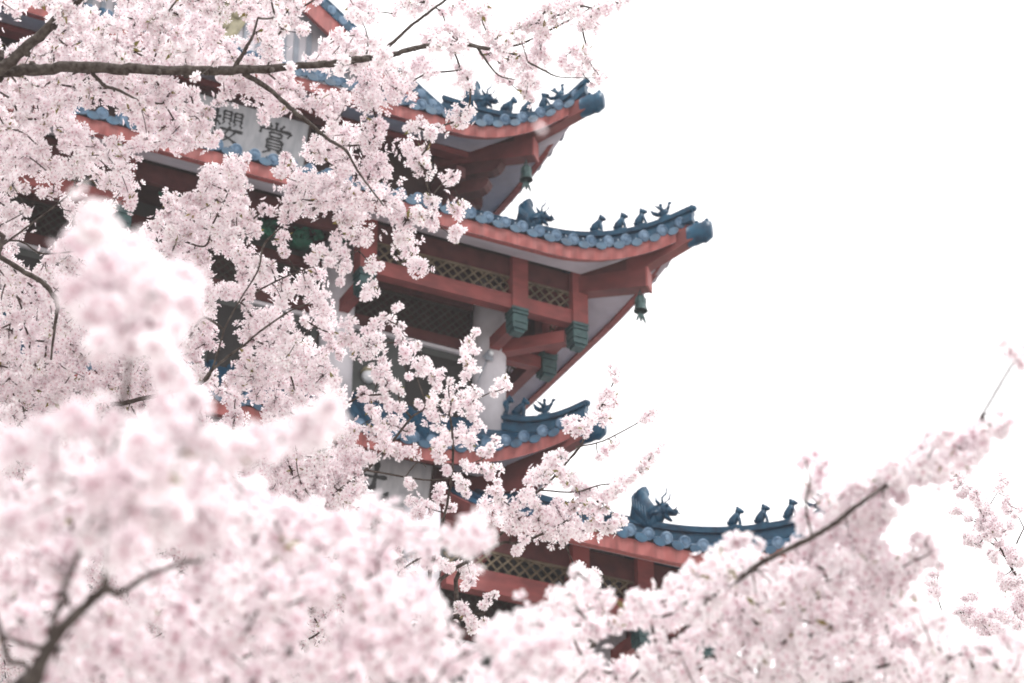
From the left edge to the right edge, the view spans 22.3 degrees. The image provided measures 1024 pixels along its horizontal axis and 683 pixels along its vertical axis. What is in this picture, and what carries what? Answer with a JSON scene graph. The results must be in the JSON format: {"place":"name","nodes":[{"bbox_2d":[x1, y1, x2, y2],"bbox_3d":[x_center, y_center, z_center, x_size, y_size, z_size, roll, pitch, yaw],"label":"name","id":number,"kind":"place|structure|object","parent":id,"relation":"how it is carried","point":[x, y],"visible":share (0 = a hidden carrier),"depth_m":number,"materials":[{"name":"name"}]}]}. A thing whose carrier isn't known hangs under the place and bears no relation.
{"place":"outdoors","nodes":[
{"label":"outdoors","id":0,"kind":"place"},
{"bbox_2d":[536,123,544,131],"bbox_3d":[0.029,-0.214,2.607,0.010,0.015,0.003,14,-61,-12],"label":"loose petal","id":1,"kind":"object","parent":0,"point":[541,128],"visible":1,"depth_m":2.61,"materials":[{"name":"pink plant"}]},
{"bbox_2d":[330,0,1023,682],"label":"sky","id":2,"kind":"structure","parent":0,"point":[856,167],"materials":[{"name":"white"}]},
{"bbox_3d":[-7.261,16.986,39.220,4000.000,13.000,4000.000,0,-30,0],"label":"ground","id":3,"kind":"structure","parent":0,"visible":0},
{"bbox_2d":[0,180,575,682],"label":"cherry tree","id":4,"kind":"object","parent":3,"relation":"on","point":[138,494],"visible":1,"depth_m":3.90,"materials":[{"name":"pink plant"}]},
{"bbox_2d":[0,0,666,682],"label":"cherry tree","id":5,"kind":"object","parent":3,"relation":"on","point":[70,38],"visible":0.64,"depth_m":10.47,"materials":[{"name":"pink plant"}]},
{"bbox_2d":[0,0,879,682],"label":"pagoda","id":6,"kind":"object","parent":3,"relation":"on","point":[536,298],"visible":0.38,"depth_m":45.24,"materials":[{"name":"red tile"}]},
{"bbox_2d":[0,238,65,320],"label":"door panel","id":7,"kind":"structure","parent":6,"relation":"in","point":[30,257],"depth_m":42.96,"materials":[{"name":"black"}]},
{"bbox_2d":[146,79,312,166],"bbox_3d":[-5.129,-3.846,46.244,3.150,1.210,0.606,14,-33,-23],"label":"name plaque","id":8,"kind":"object","parent":6,"relation":"hanging from","point":[243,128],"visible":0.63,"depth_m":46.31,"materials":[{"name":"stone"}]},
{"bbox_2d":[183,292,317,378],"bbox_3d":[-5.033,-0.021,43.883,3.700,1.880,0.138,14,-33,-23],"label":"door panel","id":9,"kind":"structure","parent":6,"relation":"in","point":[230,341],"depth_m":44.16,"materials":[{"name":"black"}]},
{"bbox_2d":[361,366,373,382],"bbox_3d":[-2.479,0.543,44.953,0.277,0.383,0.283,-9,-31,15],"label":"wall lamp","id":10,"kind":"object","parent":6,"relation":"attached to","point":[366,371],"visible":0.83,"depth_m":44.84,"materials":[{"name":"white"}]},
{"bbox_2d":[307,442,435,509],"bbox_3d":[-2.444,2.284,43.902,2.280,1.210,0.606,14,-33,-23],"label":"name plaque","id":11,"kind":"object","parent":6,"relation":"hanging from","point":[390,486],"visible":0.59,"depth_m":43.94,"materials":[{"name":"stone"}]},
{"bbox_2d":[352,324,471,449],"bbox_3d":[-1.767,0.793,45.294,2.280,1.880,0.138,14,-33,-23],"label":"door panel","id":12,"kind":"structure","parent":6,"relation":"in","point":[441,356],"depth_m":45.43,"materials":[{"name":"black"}]},
{"bbox_2d":[477,350,493,382],"bbox_3d":[-0.440,0.448,45.755,0.299,0.702,0.242,-9,-31,15],"label":"spotlight","id":13,"kind":"object","parent":6,"relation":"attached to","point":[488,354],"visible":1,"depth_m":45.78,"materials":[{"name":"white"}]},
{"bbox_2d":[519,159,532,191],"bbox_3d":[0.262,-3.070,47.892,0.256,0.710,0.250,14,-33,-23],"label":"wind bell","id":14,"kind":"object","parent":6,"relation":"hanging from","point":[526,179],"visible":1,"depth_m":47.84,"materials":[{"name":"green metal"}]},
{"bbox_2d":[634,290,647,323],"bbox_3d":[2.261,-0.633,45.713,0.256,0.710,0.250,14,-33,-23],"label":"wind bell","id":15,"kind":"object","parent":6,"relation":"hanging from","point":[640,309],"visible":1,"depth_m":45.66,"materials":[{"name":"green metal"}]},
{"bbox_2d":[530,331,1023,682],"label":"cherry tree","id":16,"kind":"object","parent":3,"relation":"on","point":[784,602],"visible":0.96,"depth_m":5.61,"materials":[{"name":"pink plant"}]},
{"bbox_2d":[923,469,1023,644],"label":"cherry tree","id":17,"kind":"object","parent":3,"relation":"on","point":[989,525],"visible":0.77,"depth_m":15.91,"materials":[{"name":"pink plant"}]}
]}

